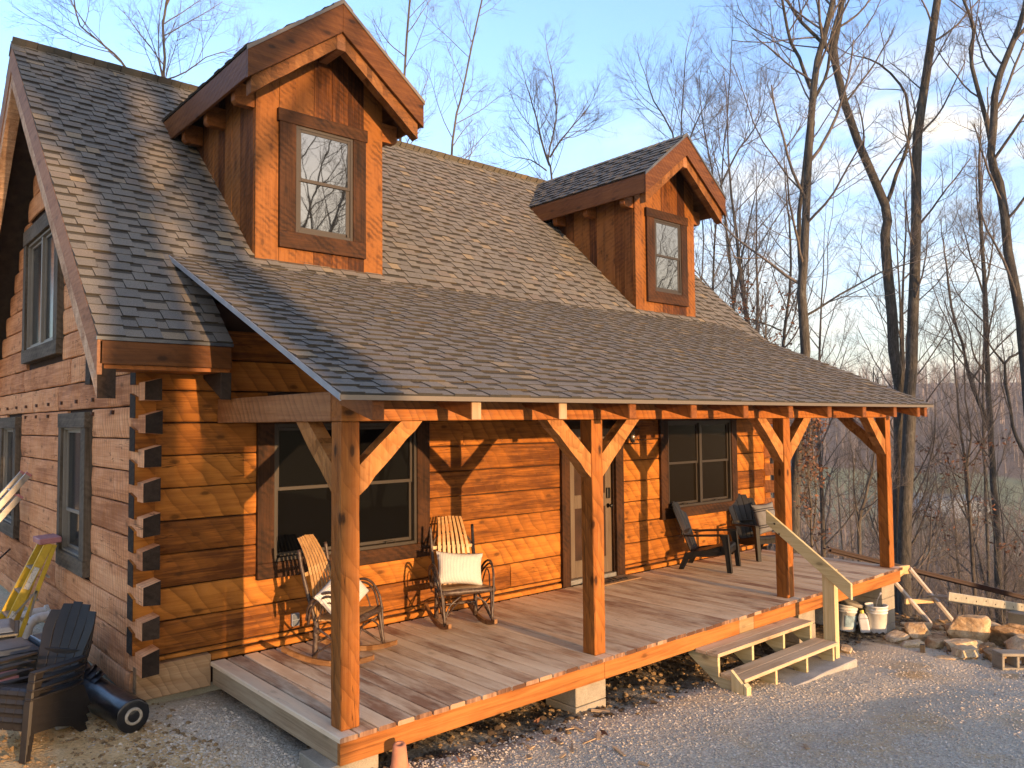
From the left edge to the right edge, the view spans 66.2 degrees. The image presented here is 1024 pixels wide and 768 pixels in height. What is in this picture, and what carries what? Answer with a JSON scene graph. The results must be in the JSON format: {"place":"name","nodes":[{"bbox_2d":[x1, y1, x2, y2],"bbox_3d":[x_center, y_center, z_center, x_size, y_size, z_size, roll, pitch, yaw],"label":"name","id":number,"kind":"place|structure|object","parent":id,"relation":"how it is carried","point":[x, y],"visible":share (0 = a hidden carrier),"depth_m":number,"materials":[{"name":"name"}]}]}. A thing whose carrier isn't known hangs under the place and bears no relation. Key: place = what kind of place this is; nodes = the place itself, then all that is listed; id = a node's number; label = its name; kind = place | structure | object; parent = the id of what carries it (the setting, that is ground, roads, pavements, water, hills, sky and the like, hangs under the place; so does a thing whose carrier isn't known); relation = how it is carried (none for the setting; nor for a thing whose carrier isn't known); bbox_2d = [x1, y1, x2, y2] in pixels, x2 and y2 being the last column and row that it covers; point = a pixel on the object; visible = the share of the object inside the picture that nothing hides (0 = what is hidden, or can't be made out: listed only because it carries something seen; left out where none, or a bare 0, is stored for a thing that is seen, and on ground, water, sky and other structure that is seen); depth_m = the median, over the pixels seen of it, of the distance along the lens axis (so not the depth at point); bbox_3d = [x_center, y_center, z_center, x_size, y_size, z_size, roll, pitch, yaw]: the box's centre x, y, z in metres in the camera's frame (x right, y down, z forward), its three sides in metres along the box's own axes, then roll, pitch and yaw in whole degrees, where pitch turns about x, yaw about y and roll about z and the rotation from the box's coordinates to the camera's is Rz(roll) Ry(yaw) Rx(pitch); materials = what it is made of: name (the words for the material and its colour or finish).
{"place":"outdoors","nodes":[
{"label":"outdoors","id":0,"kind":"place"},
{"bbox_2d":[27,700,298,767],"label":"gravel","id":1,"kind":"structure","parent":0,"point":[218,738],"depth_m":6.18,"materials":[{"name":"gravel"}]},
{"bbox_2d":[0,382,1023,767],"bbox_3d":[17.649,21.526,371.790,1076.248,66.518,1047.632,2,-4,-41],"label":"ground","id":2,"kind":"structure","parent":0,"point":[286,742],"depth_m":7.00,"materials":[{"name":"gravel"}]},
{"bbox_2d":[0,470,31,521],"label":"extension ladder","id":3,"kind":"object","parent":2,"relation":"on","point":[10,499],"visible":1,"depth_m":10.26,"materials":[{"name":"metal"}]},
{"bbox_2d":[0,533,61,637],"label":"stepladder","id":4,"kind":"object","parent":2,"relation":"on","point":[19,598],"visible":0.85,"depth_m":8.59,"materials":[{"name":"metal"}]},
{"bbox_2d":[0,638,92,763],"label":"adirondack chair","id":5,"kind":"object","parent":2,"relation":"on","point":[16,724],"visible":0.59,"depth_m":5.95,"materials":[{"name":"brown plastic"}]},
{"bbox_2d":[0,631,93,752],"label":"adirondack chair","id":6,"kind":"object","parent":5,"relation":"on","point":[45,717],"visible":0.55,"depth_m":6.14,"materials":[{"name":"brown plastic"}]},
{"bbox_2d":[0,624,94,745],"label":"adirondack chair","id":7,"kind":"object","parent":6,"relation":"on","point":[41,710],"visible":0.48,"depth_m":6.16,"materials":[{"name":"brown plastic"}]},
{"bbox_2d":[0,601,96,734],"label":"adirondack chair","id":8,"kind":"object","parent":7,"relation":"on","point":[67,630],"visible":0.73,"depth_m":6.52,"materials":[{"name":"brown plastic"}]},
{"bbox_2d":[0,633,92,680],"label":"storage tote","id":9,"kind":"object","parent":2,"relation":"on","point":[16,646],"visible":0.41,"depth_m":6.95,"materials":[{"name":"black plastic"}]},
{"bbox_2d":[0,618,19,640],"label":"storage tote","id":10,"kind":"object","parent":9,"relation":"on","point":[9,628],"visible":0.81,"depth_m":7.33,"materials":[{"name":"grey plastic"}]},
{"bbox_2d":[79,660,148,733],"bbox_3d":[-3.543,2.672,6.815,1.316,0.370,0.271,-3,-4,43],"label":"sheeting roll","id":11,"kind":"object","parent":2,"relation":"on","point":[120,709],"visible":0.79,"depth_m":6.47,"materials":[{"name":"plastic"}]},
{"bbox_2d":[0,703,229,767],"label":"soil clods","id":12,"kind":"object","parent":2,"relation":"on","point":[152,764],"visible":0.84,"depth_m":6.12,"materials":[{"name":"soil"}]},
{"bbox_2d":[0,0,279,83],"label":"bare tree","id":13,"kind":"object","parent":2,"relation":"on","point":[163,42],"visible":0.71,"depth_m":22.94,"materials":[{"name":"brown plant"}]},
{"bbox_2d":[299,748,377,767],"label":"block pier","id":14,"kind":"structure","parent":2,"relation":"on","point":[311,758],"depth_m":5.64,"materials":[{"name":"concrete"}]},
{"bbox_2d":[390,741,409,767],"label":"traffic cone","id":15,"kind":"object","parent":2,"relation":"on","point":[399,756],"visible":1,"depth_m":5.61,"materials":[{"name":"plastic"}]},
{"bbox_2d":[361,0,456,143],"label":"bare tree","id":16,"kind":"object","parent":2,"relation":"on","point":[406,42],"visible":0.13,"depth_m":25.94,"materials":[{"name":"brown plant"}]},
{"bbox_2d":[406,0,525,159],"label":"bare tree","id":17,"kind":"object","parent":2,"relation":"on","point":[457,113],"visible":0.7,"depth_m":26.99,"materials":[{"name":"brown plant"}]},
{"bbox_2d":[0,0,933,766],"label":"log cabin","id":18,"kind":"object","parent":2,"relation":"on","point":[268,300],"visible":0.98,"depth_m":8.66,"materials":[{"name":"brown wood"}]},
{"bbox_2d":[0,417,23,538],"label":"window","id":19,"kind":"structure","parent":18,"relation":"in","point":[10,427],"depth_m":11.38,"materials":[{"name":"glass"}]},
{"bbox_2d":[22,609,51,638],"bbox_3d":[-5.572,2.831,9.219,0.352,0.320,0.158,2,-4,-41],"label":"vent pipe","id":20,"kind":"object","parent":18,"relation":"attached to","point":[36,619],"visible":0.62,"depth_m":9.16,"materials":[{"name":"white plastic"}]},
{"bbox_2d":[21,212,65,364],"bbox_3d":[-6.008,-1.223,10.082,0.128,1.820,2.120,2,-4,-41],"label":"window","id":21,"kind":"structure","parent":18,"relation":"in","point":[43,309],"depth_m":10.10,"materials":[{"name":"glass"}]},
{"bbox_2d":[55,412,95,577],"bbox_3d":[-4.761,1.166,8.572,0.128,1.700,1.210,2,-4,-41],"label":"window","id":22,"kind":"structure","parent":18,"relation":"in","point":[74,474],"depth_m":8.62,"materials":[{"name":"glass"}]},
{"bbox_2d":[281,534,396,665],"bbox_3d":[-1.609,1.992,7.369,0.920,1.126,0.684,-1,-3,16],"label":"rocking chair","id":23,"kind":"object","parent":18,"relation":"on","point":[366,612],"visible":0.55,"depth_m":7.35,"materials":[{"name":"brown wood"}]},
{"bbox_2d":[313,579,369,613],"bbox_3d":[-1.567,1.939,7.265,0.182,0.400,0.500,-28,15,36],"label":"throw pillow","id":24,"kind":"object","parent":23,"relation":"on","point":[363,591],"visible":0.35,"depth_m":7.10,"materials":[{"name":"fabric"}]},
{"bbox_2d":[254,421,429,580],"bbox_3d":[-1.736,1.089,8.351,2.040,1.685,0.113,2,-4,-41],"label":"window","id":25,"kind":"structure","parent":18,"relation":"in","point":[293,495],"depth_m":8.16,"materials":[{"name":"brown metal"}]},
{"bbox_2d":[425,516,496,629],"bbox_3d":[-0.572,2.040,8.562,0.684,1.126,0.920,1,-3,-21],"label":"rocking chair","id":26,"kind":"object","parent":18,"relation":"on","point":[443,590],"visible":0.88,"depth_m":8.59,"materials":[{"name":"brown wood"}]},
{"bbox_2d":[436,551,482,584],"bbox_3d":[-0.567,2.000,8.523,0.530,0.360,0.182,7,-25,-19],"label":"throw pillow","id":27,"kind":"object","parent":26,"relation":"on","point":[459,568],"visible":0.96,"depth_m":8.46,"materials":[{"name":"fabric"}]},
{"bbox_2d":[558,419,624,587],"bbox_3d":[1.077,1.510,10.848,1.320,2.378,0.176,2,-4,-41],"label":"door","id":28,"kind":"structure","parent":18,"relation":"in","point":[613,497],"depth_m":11.00,"materials":[{"name":"wood"}]},
{"bbox_2d":[582,574,640,585],"bbox_3d":[1.370,2.678,10.727,0.880,0.024,0.295,2,-4,-41],"label":"doormat","id":29,"kind":"object","parent":18,"relation":"on","point":[616,579],"visible":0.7,"depth_m":10.76,"materials":[{"name":"black"}]},
{"bbox_2d":[656,418,737,519],"bbox_3d":[2.969,1.232,12.486,2.030,1.660,0.113,2,-4,-41],"label":"window","id":30,"kind":"structure","parent":18,"relation":"in","point":[697,458],"depth_m":12.46,"materials":[{"name":"brown metal"}]},
{"bbox_2d":[671,501,740,573],"bbox_3d":[2.863,2.248,11.713,0.931,0.959,0.750,-2,-3,27],"label":"adirondack chair","id":31,"kind":"object","parent":18,"relation":"on","point":[726,547],"visible":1,"depth_m":11.62,"materials":[{"name":"black plastic"}]},
{"bbox_2d":[729,493,793,561],"bbox_3d":[3.934,2.284,12.668,0.750,0.959,0.931,1,-3,-21],"label":"adirondack chair","id":32,"kind":"object","parent":18,"relation":"on","point":[744,522],"visible":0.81,"depth_m":12.85,"materials":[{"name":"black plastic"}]},
{"bbox_2d":[751,502,774,534],"bbox_3d":[4.094,2.162,12.675,0.400,0.500,0.162,-5,-18,-18],"label":"throw pillow","id":33,"kind":"object","parent":32,"relation":"on","point":[759,511],"visible":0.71,"depth_m":12.61,"materials":[{"name":"fabric"}]},
{"bbox_2d":[476,12,628,179],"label":"bare tree","id":34,"kind":"object","parent":2,"relation":"on","point":[582,113],"visible":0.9,"depth_m":28.26,"materials":[{"name":"brown plant"}]},
{"bbox_2d":[378,643,766,767],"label":"soil clods","id":35,"kind":"object","parent":2,"relation":"on","point":[550,711],"visible":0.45,"depth_m":7.61,"materials":[{"name":"soil"}]},
{"bbox_2d":[546,679,605,713],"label":"block pier","id":36,"kind":"structure","parent":2,"relation":"on","point":[585,698],"depth_m":7.20,"materials":[{"name":"concrete"}]},
{"bbox_2d":[293,626,884,763],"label":"dark soil clods","id":37,"kind":"object","parent":2,"relation":"on","point":[651,667],"visible":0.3,"depth_m":7.24,"materials":[{"name":"soil"}]},
{"bbox_2d":[240,650,1023,767],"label":"gravel","id":38,"kind":"structure","parent":2,"relation":"on","point":[577,765],"depth_m":6.54,"materials":[{"name":"gravel"}]},
{"bbox_2d":[602,5,759,281],"bbox_3d":[6.170,-2.071,26.816,6.150,22.115,3.405,0,-3,-7],"label":"bare tree","id":39,"kind":"object","parent":2,"relation":"on","point":[680,105],"visible":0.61,"depth_m":27.25,"materials":[{"name":"brown plant"}]},
{"bbox_2d":[632,0,806,302],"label":"bare tree","id":40,"kind":"object","parent":2,"relation":"on","point":[716,147],"visible":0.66,"depth_m":25.20,"materials":[{"name":"brown plant"}]},
{"bbox_2d":[698,186,797,494],"bbox_3d":[9.752,2.245,36.201,6.849,22.001,6.261,-2,-3,25],"label":"bare tree","id":41,"kind":"object","parent":2,"relation":"on","point":[748,268],"visible":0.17,"depth_m":35.46,"materials":[{"name":"brown plant"}]},
{"bbox_2d":[703,205,806,427],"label":"bare tree","id":42,"kind":"object","parent":2,"relation":"on","point":[746,275],"visible":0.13,"depth_m":33.05,"materials":[{"name":"brown plant"}]},
{"bbox_2d":[697,127,821,339],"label":"bare tree","id":43,"kind":"object","parent":2,"relation":"on","point":[726,224],"visible":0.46,"depth_m":23.01,"materials":[{"name":"brown plant"}]},
{"bbox_2d":[694,138,835,550],"bbox_3d":[8.635,0.211,26.904,5.204,18.288,5.694,-1,-3,8],"label":"bare tree","id":44,"kind":"object","parent":2,"relation":"on","point":[770,545],"visible":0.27,"depth_m":27.82,"materials":[{"name":"brown plant"}]},
{"bbox_2d":[697,129,856,369],"bbox_3d":[6.636,0.570,21.228,5.208,14.311,3.815,-1,-3,8],"label":"bare tree","id":45,"kind":"object","parent":2,"relation":"on","point":[787,307],"visible":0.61,"depth_m":20.95,"materials":[{"name":"brown plant"}]},
{"bbox_2d":[694,58,880,549],"bbox_3d":[6.895,-1.052,21.601,4.890,17.183,5.349,2,-4,-40],"label":"bare tree","id":46,"kind":"object","parent":2,"relation":"on","point":[739,273],"visible":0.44,"depth_m":22.29,"materials":[{"name":"brown plant"}]},
{"bbox_2d":[785,610,815,648],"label":"block pier","id":47,"kind":"structure","parent":2,"relation":"on","point":[792,639],"depth_m":9.81,"materials":[{"name":"concrete"}]},
{"bbox_2d":[770,479,843,557],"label":"bare tree","id":48,"kind":"object","parent":2,"relation":"on","point":[820,531],"visible":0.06,"depth_m":36.10,"materials":[{"name":"brown plant"}]},
{"bbox_2d":[791,418,830,555],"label":"bare tree","id":49,"kind":"object","parent":2,"relation":"on","point":[809,440],"visible":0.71,"depth_m":16.57,"materials":[{"name":"brown plant"}]},
{"bbox_2d":[777,654,856,685],"bbox_3d":[3.017,3.244,8.695,2.120,0.115,0.660,2,-4,-41],"label":"concrete pad","id":50,"kind":"object","parent":2,"relation":"on","point":[818,667],"visible":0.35,"depth_m":8.78,"materials":[{"name":"concrete"}]},
{"bbox_2d":[689,510,852,695],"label":"porch steps","id":51,"kind":"structure","parent":50,"relation":"on","point":[706,658],"depth_m":8.84,"materials":[{"name":"wood"}]},
{"bbox_2d":[766,195,891,556],"bbox_3d":[10.464,1.325,25.889,5.646,16.681,4.656,-2,-3,26],"label":"bare tree","id":52,"kind":"object","parent":2,"relation":"on","point":[823,525],"visible":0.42,"depth_m":25.90,"materials":[{"name":"brown plant"}]},
{"bbox_2d":[802,424,868,599],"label":"bare tree","id":53,"kind":"object","parent":2,"relation":"on","point":[839,515],"visible":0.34,"depth_m":49.24,"materials":[{"name":"brown plant"}]},
{"bbox_2d":[711,0,972,612],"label":"bare tree","id":54,"kind":"object","parent":2,"relation":"on","point":[898,378],"visible":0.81,"depth_m":21.91,"materials":[{"name":"brown plant"}]},
{"bbox_2d":[812,429,877,600],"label":"bare tree","id":55,"kind":"object","parent":2,"relation":"on","point":[851,542],"visible":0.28,"depth_m":59.23,"materials":[{"name":"brown plant"}]},
{"bbox_2d":[838,599,863,631],"bbox_3d":[4.832,3.308,11.280,0.391,0.434,0.360,3,-3,29],"label":"bucket","id":56,"kind":"object","parent":2,"relation":"on","point":[848,615],"visible":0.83,"depth_m":11.15,"materials":[{"name":"white plastic"}]},
{"bbox_2d":[685,0,1023,553],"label":"bare tree","id":57,"kind":"object","parent":2,"relation":"on","point":[801,231],"visible":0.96,"depth_m":18.95,"materials":[{"name":"brown plant"}]},
{"bbox_2d":[858,610,869,632],"bbox_3d":[4.994,3.367,11.163,0.132,0.312,0.216,-10,-15,22],"label":"jug","id":58,"kind":"object","parent":2,"relation":"on","point":[864,625],"visible":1,"depth_m":11.06,"materials":[{"name":"white plastic"}]},
{"bbox_2d":[824,376,918,561],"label":"bare tree","id":59,"kind":"object","parent":2,"relation":"on","point":[859,515],"visible":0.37,"depth_m":20.98,"materials":[{"name":"brown plant"}]},
{"bbox_2d":[855,583,894,632],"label":"block pier","id":60,"kind":"structure","parent":2,"relation":"on","point":[886,596],"depth_m":11.34,"materials":[{"name":"concrete"}]},
{"bbox_2d":[864,592,887,633],"bbox_3d":[5.168,3.235,11.150,0.313,0.553,0.314,-2,-3,29],"label":"bucket","id":61,"kind":"object","parent":2,"relation":"on","point":[877,618],"visible":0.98,"depth_m":11.03,"materials":[{"name":"white plastic"}]},
{"bbox_2d":[883,630,909,642],"bbox_3d":[5.250,3.449,10.735,0.320,0.103,0.562,-2,-3,34],"label":"sandstone","id":62,"kind":"object","parent":2,"relation":"on","point":[894,636],"visible":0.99,"depth_m":10.61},
{"bbox_2d":[793,353,1023,616],"bbox_3d":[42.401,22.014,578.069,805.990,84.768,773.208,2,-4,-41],"label":"wood","id":63,"kind":"object","parent":2,"relation":"on","point":[846,539],"visible":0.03,"depth_m":211.49,"materials":[{"name":"brown plant"}]},
{"bbox_2d":[815,612,1004,662],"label":"soil clods","id":64,"kind":"object","parent":2,"relation":"on","point":[919,620],"visible":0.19,"depth_m":11.35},
{"bbox_2d":[825,142,998,608],"bbox_3d":[12.937,1.167,25.389,5.628,18.591,4.967,0,-3,-3],"label":"bare tree","id":65,"kind":"object","parent":2,"relation":"on","point":[933,440],"visible":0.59,"depth_m":25.21,"materials":[{"name":"brown plant"}]},
{"bbox_2d":[901,639,924,647],"bbox_3d":[5.264,3.409,10.293,0.402,0.097,0.154,1,-3,-26],"label":"sandstone","id":66,"kind":"object","parent":2,"relation":"on","point":[915,643],"visible":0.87,"depth_m":10.23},
{"bbox_2d":[832,179,996,596],"bbox_3d":[11.629,1.829,23.653,4.509,15.844,4.933,-1,-3,14],"label":"bare tree","id":67,"kind":"object","parent":2,"relation":"on","point":[924,497],"visible":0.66,"depth_m":23.09,"materials":[{"name":"brown plant"}]},
{"bbox_2d":[904,622,931,640],"bbox_3d":[5.615,3.426,10.893,0.433,0.264,0.366,0,-3,-17],"label":"sandstone","id":68,"kind":"object","parent":2,"relation":"on","point":[918,630],"visible":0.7,"depth_m":10.75,"materials":[{"name":"stone"}]},
{"bbox_2d":[894,565,952,622],"bbox_3d":[5.992,3.300,12.084,1.913,1.024,0.687,-1,-3,6],"label":"sawhorse","id":69,"kind":"object","parent":2,"relation":"on","point":[907,569],"visible":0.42,"depth_m":12.15,"materials":[{"name":"wood"}]},
{"bbox_2d":[823,546,1023,599],"bbox_3d":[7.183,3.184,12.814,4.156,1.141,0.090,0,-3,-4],"label":"metal trim","id":70,"kind":"structure","parent":69,"relation":"on","point":[928,573],"depth_m":12.77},
{"bbox_2d":[911,457,942,615],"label":"bare tree","id":71,"kind":"object","parent":2,"relation":"on","point":[914,547],"visible":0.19,"depth_m":75.04,"materials":[{"name":"brown plant"}]},
{"bbox_2d":[911,489,950,618],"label":"bare tree","id":72,"kind":"object","parent":2,"relation":"on","point":[938,609],"visible":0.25,"depth_m":45.63,"materials":[{"name":"brown plant"}]},
{"bbox_2d":[911,481,954,612],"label":"bare tree","id":73,"kind":"object","parent":2,"relation":"on","point":[913,535],"visible":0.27,"depth_m":43.01,"materials":[{"name":"brown plant"}]},
{"bbox_2d":[925,638,943,648],"bbox_3d":[5.550,3.421,10.347,0.240,0.127,0.232,-3,-3,37],"label":"sandstone","id":74,"kind":"object","parent":2,"relation":"on","point":[933,643],"visible":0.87,"depth_m":10.28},
{"bbox_2d":[912,471,971,618],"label":"bare tree","id":75,"kind":"object","parent":2,"relation":"on","point":[929,581],"visible":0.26,"depth_m":54.89,"materials":[{"name":"brown plant"}]},
{"bbox_2d":[869,0,1021,615],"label":"bare tree","id":76,"kind":"object","parent":2,"relation":"on","point":[906,490],"visible":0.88,"depth_m":21.38,"materials":[{"name":"brown plant"}]},
{"bbox_2d":[912,413,985,620],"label":"bare tree","id":77,"kind":"object","parent":2,"relation":"on","point":[944,542],"visible":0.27,"depth_m":56.92,"materials":[{"name":"brown plant"}]},
{"bbox_2d":[880,104,1023,624],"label":"bare tree","id":78,"kind":"object","parent":2,"relation":"on","point":[992,469],"visible":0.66,"depth_m":25.95,"materials":[{"name":"brown plant"}]},
{"bbox_2d":[923,492,984,619],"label":"bare tree","id":79,"kind":"object","parent":2,"relation":"on","point":[948,568],"visible":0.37,"depth_m":41.30,"materials":[{"name":"brown plant"}]},
{"bbox_2d":[938,502,976,620],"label":"bare tree","id":80,"kind":"object","parent":2,"relation":"on","point":[958,590],"visible":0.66,"depth_m":20.58,"materials":[{"name":"brown plant"}]},
{"bbox_2d":[913,416,1012,619],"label":"bare tree","id":81,"kind":"object","parent":2,"relation":"on","point":[945,586],"visible":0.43,"depth_m":31.56,"materials":[{"name":"brown plant"}]},
{"bbox_2d":[944,638,983,651],"bbox_3d":[5.913,3.407,10.203,0.669,0.170,0.248,0,-3,-13],"label":"sandstone","id":82,"kind":"object","parent":2,"relation":"on","point":[950,643],"visible":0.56,"depth_m":10.15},
{"bbox_2d":[951,645,978,658],"bbox_3d":[5.670,3.371,9.838,0.371,0.156,0.244,0,-3,-16],"label":"sandstone","id":83,"kind":"object","parent":2,"relation":"on","point":[964,652],"visible":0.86,"depth_m":9.76,"materials":[{"name":"stone"}]},
{"bbox_2d":[909,0,1023,414],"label":"bare tree","id":84,"kind":"object","parent":2,"relation":"on","point":[991,124],"visible":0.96,"depth_m":19.94,"materials":[{"name":"brown plant"}]},
{"bbox_2d":[914,287,1023,614],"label":"bare tree","id":85,"kind":"object","parent":2,"relation":"on","point":[965,459],"visible":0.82,"depth_m":24.96,"materials":[{"name":"brown plant"}]},
{"bbox_2d":[947,615,990,641],"bbox_3d":[6.177,3.292,10.655,0.543,0.344,0.447,-2,-3,23],"label":"sandstone","id":86,"kind":"object","parent":2,"relation":"on","point":[976,627],"visible":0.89,"depth_m":10.49,"materials":[{"name":"stone"}]},
{"bbox_2d":[923,403,1023,620],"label":"bare tree","id":87,"kind":"object","parent":2,"relation":"on","point":[980,563],"visible":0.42,"depth_m":28.33,"materials":[{"name":"brown plant"}]},
{"bbox_2d":[930,405,1017,620],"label":"bare tree","id":88,"kind":"object","parent":2,"relation":"on","point":[961,530],"visible":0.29,"depth_m":62.60,"materials":[{"name":"brown plant"}]},
{"bbox_2d":[943,462,1008,616],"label":"bare tree","id":89,"kind":"object","parent":2,"relation":"on","point":[969,550],"visible":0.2,"depth_m":57.96,"materials":[{"name":"brown plant"}]},
{"bbox_2d":[933,133,1022,610],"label":"bare tree","id":90,"kind":"object","parent":2,"relation":"on","point":[983,366],"visible":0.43,"depth_m":29.93,"materials":[{"name":"brown plant"}]},
{"bbox_2d":[943,271,1023,455],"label":"bare tree","id":91,"kind":"object","parent":2,"relation":"on","point":[1005,386],"visible":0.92,"depth_m":22.98,"materials":[{"name":"brown plant"}]},
{"bbox_2d":[944,425,1023,624],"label":"bare tree","id":92,"kind":"object","parent":2,"relation":"on","point":[1000,587],"visible":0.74,"depth_m":23.81,"materials":[{"name":"brown plant"}]},
{"bbox_2d":[963,432,1023,623],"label":"bare tree","id":93,"kind":"object","parent":2,"relation":"on","point":[1005,565],"visible":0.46,"depth_m":26.75,"materials":[{"name":"brown plant"}]},
{"bbox_2d":[965,485,1023,618],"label":"bare tree","id":94,"kind":"object","parent":2,"relation":"on","point":[1010,539],"visible":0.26,"depth_m":43.77,"materials":[{"name":"brown plant"}]},
{"bbox_2d":[969,451,1023,615],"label":"bare tree","id":95,"kind":"object","parent":2,"relation":"on","point":[1022,464],"visible":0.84,"depth_m":22.46,"materials":[{"name":"brown plant"}]},
{"bbox_2d":[988,625,1023,645],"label":"sandstone","id":96,"kind":"object","parent":2,"relation":"on","point":[999,635],"visible":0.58,"depth_m":10.41,"materials":[{"name":"stone"}]},
{"bbox_2d":[992,649,1023,669],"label":"cinder block","id":97,"kind":"object","parent":2,"relation":"on","point":[1011,655],"depth_m":9.33,"materials":[{"name":"concrete"}]},
{"bbox_2d":[1006,636,1023,659],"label":"sandstone","id":98,"kind":"object","parent":2,"relation":"on","point":[1015,642],"visible":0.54,"depth_m":9.88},
{"bbox_2d":[1008,610,1023,624],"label":"block stack","id":99,"kind":"object","parent":2,"relation":"on","point":[1015,617],"visible":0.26,"depth_m":13.34,"materials":[{"name":"concrete"}]},
{"bbox_2d":[927,592,1023,611],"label":"extension ladder","id":100,"kind":"object","parent":99,"relation":"on","point":[976,601],"visible":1,"depth_m":12.02,"materials":[{"name":"metal"}]},
{"bbox_2d":[0,0,1023,383],"label":"sky","id":101,"kind":"structure","parent":0,"point":[598,24],"materials":[{"name":"blue"}]},
{"bbox_2d":[912,493,990,517],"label":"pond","id":102,"kind":"structure","parent":0,"point":[958,496],"depth_m":269.67,"materials":[{"name":"grey liquid"}]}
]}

